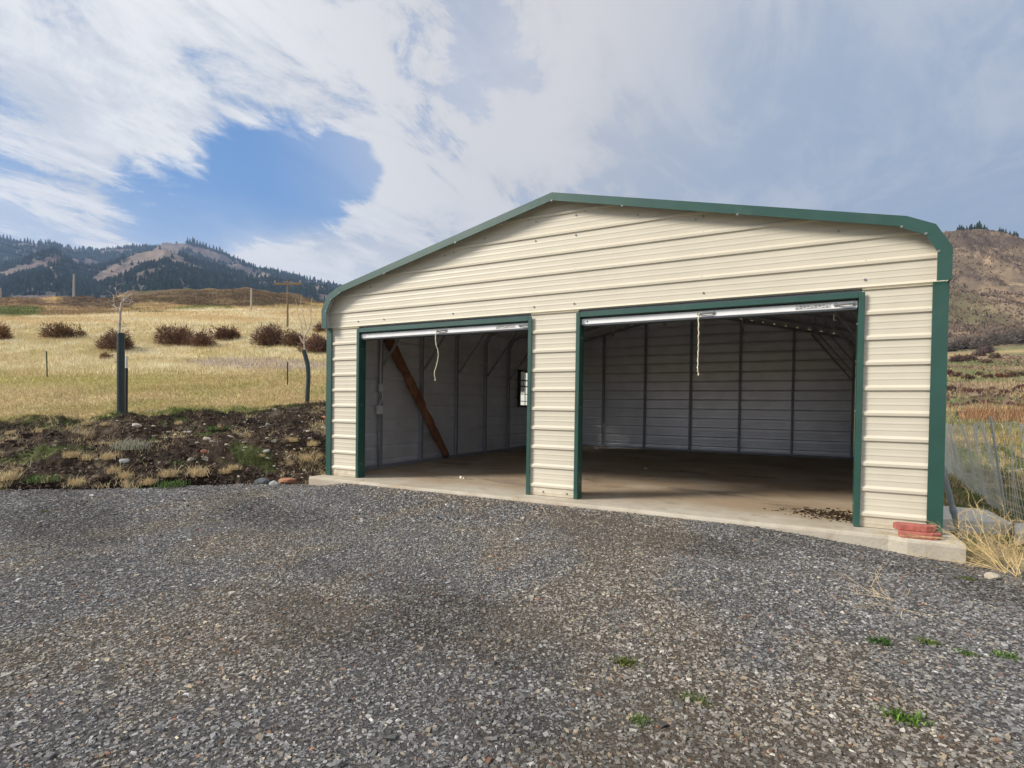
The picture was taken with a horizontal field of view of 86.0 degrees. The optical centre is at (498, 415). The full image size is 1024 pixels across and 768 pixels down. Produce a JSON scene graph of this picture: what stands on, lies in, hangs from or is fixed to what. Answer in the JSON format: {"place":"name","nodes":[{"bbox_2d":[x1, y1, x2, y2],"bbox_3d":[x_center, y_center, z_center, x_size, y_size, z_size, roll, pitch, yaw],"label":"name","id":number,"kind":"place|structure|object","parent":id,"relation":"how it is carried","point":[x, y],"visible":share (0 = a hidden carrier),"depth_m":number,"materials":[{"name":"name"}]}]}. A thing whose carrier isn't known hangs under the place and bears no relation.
{"place":"outdoors","nodes":[
{"label":"outdoors","id":0,"kind":"place"},
{"bbox_2d":[0,483,1023,767],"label":"driveway","id":1,"kind":"structure","parent":0,"point":[480,736],"depth_m":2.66,"materials":[{"name":"gravel"}]},
{"bbox_2d":[269,480,279,485],"bbox_3d":[-3.209,0.977,7.857,0.151,0.100,0.153,0,1,-24],"label":"rock","id":2,"kind":"object","parent":1,"relation":"on","point":[273,483],"visible":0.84,"depth_m":7.82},
{"bbox_2d":[610,655,642,667],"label":"gravel weed","id":3,"kind":"object","parent":1,"relation":"on","point":[624,661],"visible":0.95,"depth_m":2.52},
{"bbox_2d":[626,711,652,729],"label":"gravel weed","id":4,"kind":"object","parent":1,"relation":"on","point":[633,718],"visible":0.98,"depth_m":2.06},
{"bbox_2d":[672,690,720,707],"bbox_3d":[0.792,1.134,2.207,0.190,0.034,0.094,1,1,33],"label":"gravel weed","id":5,"kind":"object","parent":1,"relation":"on","point":[697,699],"visible":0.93,"depth_m":2.21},
{"bbox_2d":[865,635,896,647],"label":"gravel weed","id":6,"kind":"object","parent":1,"relation":"on","point":[885,642],"visible":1,"depth_m":2.81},
{"bbox_2d":[838,562,936,626],"bbox_3d":[2.370,1.084,3.359,0.519,0.192,1.109,1,1,29],"label":"dry twig","id":7,"kind":"object","parent":1,"relation":"on","point":[877,594],"visible":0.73,"depth_m":3.45,"materials":[{"name":"plant"}]},
{"bbox_2d":[874,704,937,731],"bbox_3d":[1.556,1.145,2.100,0.185,0.046,0.172,0,1,-16],"label":"gravel weed","id":8,"kind":"object","parent":1,"relation":"on","point":[904,717],"visible":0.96,"depth_m":2.09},
{"bbox_2d":[907,633,949,645],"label":"gravel weed","id":9,"kind":"object","parent":1,"relation":"on","point":[931,641],"visible":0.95,"depth_m":2.81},
{"bbox_2d":[953,574,983,581],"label":"gravel weed","id":10,"kind":"object","parent":1,"relation":"on","point":[967,578],"visible":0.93,"depth_m":3.92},
{"bbox_2d":[951,647,995,659],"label":"gravel weed","id":11,"kind":"object","parent":1,"relation":"on","point":[966,652],"visible":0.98,"depth_m":2.69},
{"bbox_2d":[984,572,1000,579],"bbox_3d":[3.566,1.160,3.973,0.101,0.061,0.074,1,1,6],"label":"rock","id":12,"kind":"object","parent":1,"relation":"on","point":[990,575],"visible":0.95,"depth_m":3.95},
{"bbox_2d":[989,649,1021,661],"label":"gravel weed","id":13,"kind":"object","parent":1,"relation":"on","point":[1009,655],"visible":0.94,"depth_m":2.66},
{"bbox_2d":[0,229,1023,582],"bbox_3d":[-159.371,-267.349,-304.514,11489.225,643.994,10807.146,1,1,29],"label":"ground","id":14,"kind":"structure","parent":0,"point":[1010,275],"depth_m":15.97,"materials":[{"name":"plant"}]},
{"bbox_2d":[0,321,13,339],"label":"bush","id":15,"kind":"object","parent":14,"relation":"on","point":[5,334],"visible":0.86,"depth_m":30.36,"materials":[{"name":"plant"}]},
{"bbox_2d":[3,429,16,433],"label":"dry grass tuft","id":16,"kind":"object","parent":14,"relation":"on","point":[9,432],"visible":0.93,"depth_m":8.87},
{"bbox_2d":[0,463,27,480],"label":"dry grass tuft","id":17,"kind":"object","parent":14,"relation":"on","point":[8,476],"visible":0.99,"depth_m":7.27,"materials":[{"name":"plant"}]},
{"bbox_2d":[30,426,47,432],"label":"dry grass tuft","id":18,"kind":"object","parent":14,"relation":"on","point":[39,430],"visible":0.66,"depth_m":8.88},
{"bbox_2d":[9,473,73,482],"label":"green weed","id":19,"kind":"object","parent":14,"relation":"on","point":[34,478],"visible":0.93,"depth_m":7.29,"materials":[{"name":"plant"}]},
{"bbox_2d":[35,471,57,482],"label":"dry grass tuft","id":20,"kind":"object","parent":14,"relation":"on","point":[44,478],"visible":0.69,"depth_m":7.29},
{"bbox_2d":[46,349,47,376],"bbox_3d":[-15.896,-1.799,19.287,0.152,1.100,0.039,1,1,29],"label":"steel post","id":21,"kind":"object","parent":14,"relation":"on","point":[46,365],"visible":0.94,"depth_m":19.27,"materials":[{"name":"green"}]},
{"bbox_2d":[37,320,83,337],"bbox_3d":[-24.631,-4.878,30.962,2.036,1.166,2.158,1,1,29],"label":"bush","id":22,"kind":"object","parent":14,"relation":"on","point":[59,328],"visible":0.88,"depth_m":30.57,"materials":[{"name":"plant"}]},
{"bbox_2d":[59,448,85,457],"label":"dry grass tuft","id":23,"kind":"object","parent":14,"relation":"on","point":[72,454],"visible":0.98,"depth_m":8.03,"materials":[{"name":"plant"}]},
{"bbox_2d":[73,274,74,296],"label":"utility pole","id":24,"kind":"object","parent":14,"relation":"on","point":[73,285],"visible":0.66,"depth_m":122.20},
{"bbox_2d":[62,472,96,486],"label":"dry grass tuft","id":25,"kind":"object","parent":14,"relation":"on","point":[78,482],"visible":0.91,"depth_m":7.32,"materials":[{"name":"plant"}]},
{"bbox_2d":[77,453,95,459],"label":"dry grass tuft","id":26,"kind":"object","parent":14,"relation":"on","point":[85,457],"visible":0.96,"depth_m":8.04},
{"bbox_2d":[78,419,96,424],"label":"dry grass tuft","id":27,"kind":"object","parent":14,"relation":"on","point":[90,423],"visible":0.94,"depth_m":9.43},
{"bbox_2d":[98,421,110,425],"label":"dry grass tuft","id":28,"kind":"object","parent":14,"relation":"on","point":[104,424],"visible":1,"depth_m":9.35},
{"bbox_2d":[98,352,113,358],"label":"bush","id":29,"kind":"object","parent":14,"relation":"on","point":[104,354],"visible":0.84,"depth_m":24.14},
{"bbox_2d":[95,448,124,459],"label":"dry grass tuft","id":30,"kind":"object","parent":14,"relation":"on","point":[110,455],"visible":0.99,"depth_m":8.01,"materials":[{"name":"plant"}]},
{"bbox_2d":[104,463,123,473],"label":"dry grass tuft","id":31,"kind":"object","parent":14,"relation":"on","point":[116,469],"visible":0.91,"depth_m":7.71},
{"bbox_2d":[94,326,140,349],"bbox_3d":[-18.355,-3.693,26.380,2.087,1.213,2.115,1,1,29],"label":"bush","id":32,"kind":"object","parent":14,"relation":"on","point":[109,340],"visible":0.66,"depth_m":25.96,"materials":[{"name":"plant"}]},
{"bbox_2d":[117,333,124,413],"bbox_3d":[-6.971,-0.757,10.127,0.132,1.526,0.162,0,1,-34],"label":"tree guard","id":33,"kind":"object","parent":14,"relation":"on","point":[121,373],"visible":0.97,"depth_m":10.08,"materials":[{"name":"plastic"}]},
{"bbox_2d":[107,283,135,332],"bbox_3d":[-6.990,-1.270,10.187,0.444,2.409,0.808,0,1,-29],"label":"sapling","id":34,"kind":"object","parent":14,"relation":"on","point":[120,314],"visible":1,"depth_m":10.11,"materials":[{"name":"grey plant"}]},
{"bbox_2d":[112,466,132,478],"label":"dry grass tuft","id":35,"kind":"object","parent":14,"relation":"on","point":[123,475],"visible":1,"depth_m":7.57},
{"bbox_2d":[119,459,129,463],"bbox_3d":[-5.446,0.661,7.984,0.137,0.070,0.106,11,11,-25],"label":"cobble","id":36,"kind":"object","parent":14,"relation":"on","point":[122,461],"visible":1,"depth_m":7.95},
{"bbox_2d":[125,356,127,412],"bbox_3d":[-6.936,-0.555,10.225,0.042,1.099,0.050,1,1,29],"label":"stake","id":37,"kind":"object","parent":14,"relation":"on","point":[126,382],"visible":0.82,"depth_m":10.21,"materials":[{"name":"grey"}]},
{"bbox_2d":[109,437,157,450],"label":"sagebrush","id":38,"kind":"object","parent":14,"relation":"on","point":[129,445],"visible":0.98,"depth_m":8.34,"materials":[{"name":"plant"}]},
{"bbox_2d":[132,423,141,427],"bbox_3d":[-6.165,0.171,9.352,0.163,0.084,0.125,3,-3,7],"label":"cobble","id":39,"kind":"object","parent":14,"relation":"on","point":[136,425],"visible":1,"depth_m":9.32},
{"bbox_2d":[136,476,158,484],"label":"dry grass tuft","id":40,"kind":"object","parent":14,"relation":"on","point":[149,481],"visible":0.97,"depth_m":7.47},
{"bbox_2d":[0,403,325,488],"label":"soil clods","id":41,"kind":"object","parent":14,"relation":"on","point":[93,446],"visible":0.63,"depth_m":8.74,"materials":[{"name":"soil"}]},
{"bbox_2d":[0,404,325,489],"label":"weeds","id":42,"kind":"object","parent":14,"relation":"on","point":[108,442],"visible":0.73,"depth_m":8.89,"materials":[{"name":"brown plant"}]},
{"bbox_2d":[0,288,326,434],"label":"grass","id":43,"kind":"structure","parent":14,"relation":"on","point":[31,315],"depth_m":22.39,"materials":[{"name":"plant"}]},
{"bbox_2d":[4,404,325,484],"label":"pebbles","id":44,"kind":"object","parent":14,"relation":"on","point":[206,458],"visible":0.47,"depth_m":9.31,"materials":[{"name":"stone"}]},
{"bbox_2d":[140,478,190,489],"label":"green weed","id":45,"kind":"object","parent":14,"relation":"on","point":[178,483],"visible":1,"depth_m":7.48,"materials":[{"name":"plant"}]},
{"bbox_2d":[152,467,181,477],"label":"dry grass tuft","id":46,"kind":"object","parent":14,"relation":"on","point":[166,474],"visible":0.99,"depth_m":7.74,"materials":[{"name":"plant"}]},
{"bbox_2d":[0,237,341,302],"bbox_3d":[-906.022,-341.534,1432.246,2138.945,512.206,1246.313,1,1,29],"label":"forest","id":47,"kind":"object","parent":14,"relation":"on","point":[23,281],"visible":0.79,"depth_m":835.16,"materials":[{"name":"plant"}]},
{"bbox_2d":[152,322,193,344],"bbox_3d":[-16.863,-4.285,28.616,2.159,1.294,2.424,1,1,29],"label":"bush","id":48,"kind":"object","parent":14,"relation":"on","point":[169,336],"visible":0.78,"depth_m":28.26,"materials":[{"name":"plant"}]},
{"bbox_2d":[179,326,218,346],"bbox_3d":[-15.310,-4.038,28.268,2.009,1.118,1.971,1,1,29],"label":"bush","id":49,"kind":"object","parent":14,"relation":"on","point":[199,339],"visible":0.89,"depth_m":27.89,"materials":[{"name":"plant"}]},
{"bbox_2d":[182,463,216,476],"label":"dry grass tuft","id":50,"kind":"object","parent":14,"relation":"on","point":[196,471],"visible":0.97,"depth_m":7.85,"materials":[{"name":"plant"}]},
{"bbox_2d":[200,449,208,453],"bbox_3d":[-4.591,0.561,8.575,0.121,0.080,0.123,0,1,-24],"label":"rock","id":51,"kind":"object","parent":14,"relation":"on","point":[204,451],"visible":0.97,"depth_m":8.54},
{"bbox_2d":[205,424,234,429],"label":"green weed","id":52,"kind":"object","parent":14,"relation":"on","point":[214,427],"visible":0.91,"depth_m":9.87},
{"bbox_2d":[207,324,240,339],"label":"bush","id":53,"kind":"object","parent":14,"relation":"on","point":[226,333],"visible":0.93,"depth_m":30.56,"materials":[{"name":"plant"}]},
{"bbox_2d":[217,467,232,473],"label":"dry grass tuft","id":54,"kind":"object","parent":14,"relation":"on","point":[227,471],"visible":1,"depth_m":8.18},
{"bbox_2d":[222,462,240,469],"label":"dry grass tuft","id":55,"kind":"object","parent":14,"relation":"on","point":[233,467],"visible":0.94,"depth_m":8.31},
{"bbox_2d":[250,288,251,309],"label":"utility pole","id":56,"kind":"object","parent":14,"relation":"on","point":[251,300],"visible":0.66,"depth_m":77.14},
{"bbox_2d":[254,477,270,484],"bbox_3d":[-3.452,0.973,8.057,0.233,0.132,0.202,1,1,29],"label":"rock","id":57,"kind":"object","parent":14,"relation":"on","point":[262,480],"visible":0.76,"depth_m":7.98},
{"bbox_2d":[248,322,284,345],"bbox_3d":[-11.654,-4.254,28.244,2.192,1.486,2.606,1,1,0],"label":"bush","id":58,"kind":"object","parent":14,"relation":"on","point":[270,336],"visible":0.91,"depth_m":27.71,"materials":[{"name":"plant"}]},
{"bbox_2d":[273,280,301,327],"bbox_3d":[-14.334,-7.335,37.252,1.903,3.714,0.151,1,1,1],"label":"utility pole","id":59,"kind":"object","parent":14,"relation":"on","point":[287,312],"visible":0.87,"depth_m":37.19,"materials":[{"name":"wood"}]},
{"bbox_2d":[1,243,278,282],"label":"power line","id":60,"kind":"object","parent":59,"relation":"attached to","point":[130,274],"visible":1,"depth_m":29.63,"materials":[{"name":"black metal"}]},
{"bbox_2d":[1,250,290,284],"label":"power line","id":61,"kind":"object","parent":59,"relation":"attached to","point":[142,279],"visible":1,"depth_m":30.40,"materials":[{"name":"black metal"}]},
{"bbox_2d":[278,478,297,484],"bbox_3d":[-3.100,0.964,8.066,0.356,0.113,0.188,1,1,29],"label":"rock","id":62,"kind":"object","parent":14,"relation":"on","point":[290,481],"visible":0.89,"depth_m":7.99,"materials":[{"name":"stone"}]},
{"bbox_2d":[277,328,306,345],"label":"bush","id":63,"kind":"object","parent":14,"relation":"on","point":[291,339],"visible":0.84,"depth_m":27.45,"materials":[{"name":"plant"}]},
{"bbox_2d":[285,435,299,441],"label":"dry grass tuft","id":64,"kind":"object","parent":14,"relation":"on","point":[292,439],"visible":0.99,"depth_m":9.68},
{"bbox_2d":[295,299,315,349],"bbox_3d":[-4.746,-1.683,13.438,0.507,2.568,0.078,1,1,-1],"label":"sapling","id":65,"kind":"object","parent":14,"relation":"on","point":[304,336],"visible":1,"depth_m":13.44,"materials":[{"name":"beige plant"}]},
{"bbox_2d":[302,350,310,401],"bbox_3d":[-4.722,-0.945,13.442,0.231,1.346,0.126,1,1,4],"label":"tree guard","id":66,"kind":"object","parent":14,"relation":"on","point":[308,376],"visible":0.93,"depth_m":13.40,"materials":[{"name":"plastic"}]},
{"bbox_2d":[294,449,318,461],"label":"dry grass tuft","id":67,"kind":"object","parent":14,"relation":"on","point":[306,458],"visible":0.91,"depth_m":9.41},
{"bbox_2d":[296,331,326,352],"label":"bush","id":68,"kind":"object","parent":14,"relation":"on","point":[316,342],"visible":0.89,"depth_m":25.70,"materials":[{"name":"plant"}]},
{"bbox_2d":[306,439,318,445],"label":"dry grass tuft","id":69,"kind":"object","parent":14,"relation":"on","point":[313,443],"visible":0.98,"depth_m":9.83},
{"bbox_2d":[311,452,323,458],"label":"dry grass tuft","id":70,"kind":"object","parent":14,"relation":"on","point":[318,455],"visible":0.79,"depth_m":9.63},
{"bbox_2d":[312,321,326,332],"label":"bush","id":71,"kind":"object","parent":14,"relation":"on","point":[318,327],"visible":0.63,"depth_m":33.09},
{"bbox_2d":[309,446,965,563],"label":"concrete slab","id":72,"kind":"structure","parent":14,"relation":"on","point":[738,489],"depth_m":7.42,"materials":[{"name":"concrete"}]},
{"bbox_2d":[383,339,448,457],"bbox_3d":[-1.431,-0.254,9.852,0.195,2.164,1.846,1,1,29],"label":"timber","id":73,"kind":"object","parent":72,"relation":"on","point":[409,380],"visible":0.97,"depth_m":9.71,"materials":[{"name":"brown wood"}]},
{"bbox_2d":[763,508,851,522],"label":"leaf litter","id":74,"kind":"object","parent":72,"relation":"on","point":[837,515],"visible":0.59,"depth_m":5.58,"materials":[{"name":"plant"}]},
{"bbox_2d":[898,530,941,539],"bbox_3d":[3.523,0.996,4.588,0.307,0.052,0.110,1,1,25],"label":"paver","id":75,"kind":"object","parent":72,"relation":"on","point":[933,535],"visible":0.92,"depth_m":4.55,"materials":[{"name":"brick"}]},
{"bbox_2d":[893,521,936,531],"bbox_3d":[3.519,0.942,4.641,0.307,0.052,0.110,1,1,29],"label":"paver","id":76,"kind":"object","parent":75,"relation":"on","point":[918,527],"visible":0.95,"depth_m":4.61,"materials":[{"name":"brick"}]},
{"bbox_2d":[947,368,954,374],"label":"shrub","id":77,"kind":"object","parent":14,"relation":"on","point":[949,372],"visible":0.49,"depth_m":70.92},
{"bbox_2d":[947,384,956,389],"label":"shrub","id":78,"kind":"object","parent":14,"relation":"on","point":[950,387],"visible":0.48,"depth_m":50.03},
{"bbox_2d":[948,340,958,350],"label":"shrub","id":79,"kind":"object","parent":14,"relation":"on","point":[951,347],"visible":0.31,"depth_m":150.38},
{"bbox_2d":[944,468,963,540],"bbox_3d":[4.165,0.797,5.058,0.426,0.753,0.057,0,1,-27],"label":"pipe","id":80,"kind":"object","parent":14,"relation":"on","point":[951,504],"visible":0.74,"depth_m":5.05,"materials":[{"name":"metal"}]},
{"bbox_2d":[889,487,1023,577],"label":"dry grass tuft","id":81,"kind":"object","parent":14,"relation":"on","point":[1013,553],"visible":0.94,"depth_m":4.23,"materials":[{"name":"plant"}]},
{"bbox_2d":[949,372,963,376],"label":"shrub","id":82,"kind":"object","parent":14,"relation":"on","point":[954,374],"visible":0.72,"depth_m":66.41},
{"bbox_2d":[948,354,967,361],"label":"shrub","id":83,"kind":"object","parent":14,"relation":"on","point":[958,358],"visible":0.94,"depth_m":104.11,"materials":[{"name":"plant"}]},
{"bbox_2d":[949,336,979,348],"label":"shrub","id":84,"kind":"object","parent":14,"relation":"on","point":[964,343],"visible":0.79,"depth_m":151.66,"materials":[{"name":"plant"}]},
{"bbox_2d":[960,387,972,392],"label":"shrub","id":85,"kind":"object","parent":14,"relation":"on","point":[965,389],"visible":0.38,"depth_m":46.84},
{"bbox_2d":[962,354,971,360],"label":"shrub","id":86,"kind":"object","parent":14,"relation":"on","point":[967,357],"visible":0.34,"depth_m":104.55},
{"bbox_2d":[961,373,975,378],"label":"shrub","id":87,"kind":"object","parent":14,"relation":"on","point":[965,376],"visible":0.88,"depth_m":63.15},
{"bbox_2d":[964,354,977,360],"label":"shrub","id":88,"kind":"object","parent":14,"relation":"on","point":[972,357],"visible":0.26,"depth_m":108.07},
{"bbox_2d":[967,388,981,392],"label":"shrub","id":89,"kind":"object","parent":14,"relation":"on","point":[972,390],"visible":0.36,"depth_m":45.42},
{"bbox_2d":[943,506,1011,534],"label":"concrete block","id":90,"kind":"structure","parent":14,"relation":"on","point":[985,519],"depth_m":5.68,"materials":[{"name":"concrete"}]},
{"bbox_2d":[956,335,998,347],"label":"shrub","id":91,"kind":"object","parent":14,"relation":"on","point":[981,341],"visible":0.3,"depth_m":155.54,"materials":[{"name":"plant"}]},
{"bbox_2d":[971,349,986,355],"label":"shrub","id":92,"kind":"object","parent":14,"relation":"on","point":[981,352],"visible":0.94,"depth_m":115.14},
{"bbox_2d":[975,371,984,375],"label":"shrub","id":93,"kind":"object","parent":14,"relation":"on","point":[977,373],"visible":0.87,"depth_m":69.99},
{"bbox_2d":[943,356,1023,520],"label":"rough grass","id":94,"kind":"structure","parent":14,"relation":"on","point":[951,478],"depth_m":16.52,"materials":[{"name":"plant"}]},
{"bbox_2d":[943,228,1023,405],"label":"hillside scrub","id":95,"kind":"object","parent":14,"relation":"on","point":[989,393],"visible":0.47,"depth_m":236.17,"materials":[{"name":"plant"}]},
{"bbox_2d":[945,417,1023,522],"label":"wire fence","id":96,"kind":"object","parent":14,"relation":"on","point":[949,436],"visible":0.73,"depth_m":7.51,"materials":[{"name":"white"}]},
{"bbox_2d":[978,358,992,363],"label":"shrub","id":97,"kind":"object","parent":14,"relation":"on","point":[985,361],"visible":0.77,"depth_m":96.43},
{"bbox_2d":[976,345,995,352],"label":"shrub","id":98,"kind":"object","parent":14,"relation":"on","point":[988,349],"visible":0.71,"depth_m":120.53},
{"bbox_2d":[981,373,994,378],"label":"shrub","id":99,"kind":"object","parent":14,"relation":"on","point":[989,375],"visible":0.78,"depth_m":66.04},
{"bbox_2d":[953,400,1023,424],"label":"thicket","id":100,"kind":"object","parent":14,"relation":"on","point":[984,412],"visible":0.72,"depth_m":20.82,"materials":[{"name":"plant"}]},
{"bbox_2d":[956,517,1022,564],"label":"dry weed","id":101,"kind":"object","parent":14,"relation":"on","point":[993,547],"visible":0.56,"depth_m":4.54,"materials":[{"name":"plant"}]},
{"bbox_2d":[987,352,1001,357],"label":"shrub","id":102,"kind":"object","parent":14,"relation":"on","point":[995,355],"visible":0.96,"depth_m":111.12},
{"bbox_2d":[979,332,1019,345],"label":"shrub","id":103,"kind":"object","parent":14,"relation":"on","point":[997,339],"visible":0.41,"depth_m":170.31,"materials":[{"name":"plant"}]},
{"bbox_2d":[994,372,1007,377],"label":"shrub","id":104,"kind":"object","parent":14,"relation":"on","point":[999,374],"visible":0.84,"depth_m":66.88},
{"bbox_2d":[999,389,1010,393],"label":"shrub","id":105,"kind":"object","parent":14,"relation":"on","point":[1006,391],"visible":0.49,"depth_m":44.06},
{"bbox_2d":[987,328,1023,342],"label":"shrub","id":106,"kind":"object","parent":14,"relation":"on","point":[1013,332],"visible":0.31,"depth_m":183.19,"materials":[{"name":"plant"}]},
{"bbox_2d":[1005,371,1018,376],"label":"shrub","id":107,"kind":"object","parent":14,"relation":"on","point":[1012,374],"visible":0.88,"depth_m":67.37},
{"bbox_2d":[1014,523,1023,543],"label":"concrete block","id":108,"kind":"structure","parent":14,"relation":"on","point":[1017,526],"depth_m":5.26,"materials":[{"name":"concrete"}]},
{"bbox_2d":[0,0,1023,284],"label":"sky","id":109,"kind":"structure","parent":0,"point":[340,141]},
{"bbox_2d":[321,192,952,534],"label":"garage","id":110,"kind":"structure","parent":0,"point":[552,333],"depth_m":6.61,"materials":[{"name":"beige paint"}]},
{"bbox_2d":[361,314,530,380],"bbox_3d":[-0.675,-1.076,7.459,2.718,1.240,0.635,1,1,29],"label":"roll up door","id":111,"kind":"structure","parent":110,"relation":"in","point":[516,327],"depth_m":7.17,"materials":[{"name":"metal"}]},
{"bbox_2d":[517,370,527,406],"bbox_3d":[0.684,-0.684,14.026,0.100,0.930,0.860,1,1,29],"label":"window","id":112,"kind":"structure","parent":110,"relation":"in","point":[522,374],"depth_m":13.87,"materials":[{"name":"black glass"}]},
{"bbox_2d":[582,290,857,375],"bbox_3d":[2.236,-1.020,5.876,2.712,1.221,0.635,1,1,29],"label":"roll up door","id":113,"kind":"structure","parent":110,"relation":"in","point":[840,306],"depth_m":5.56,"materials":[{"name":"metal"}]}
]}

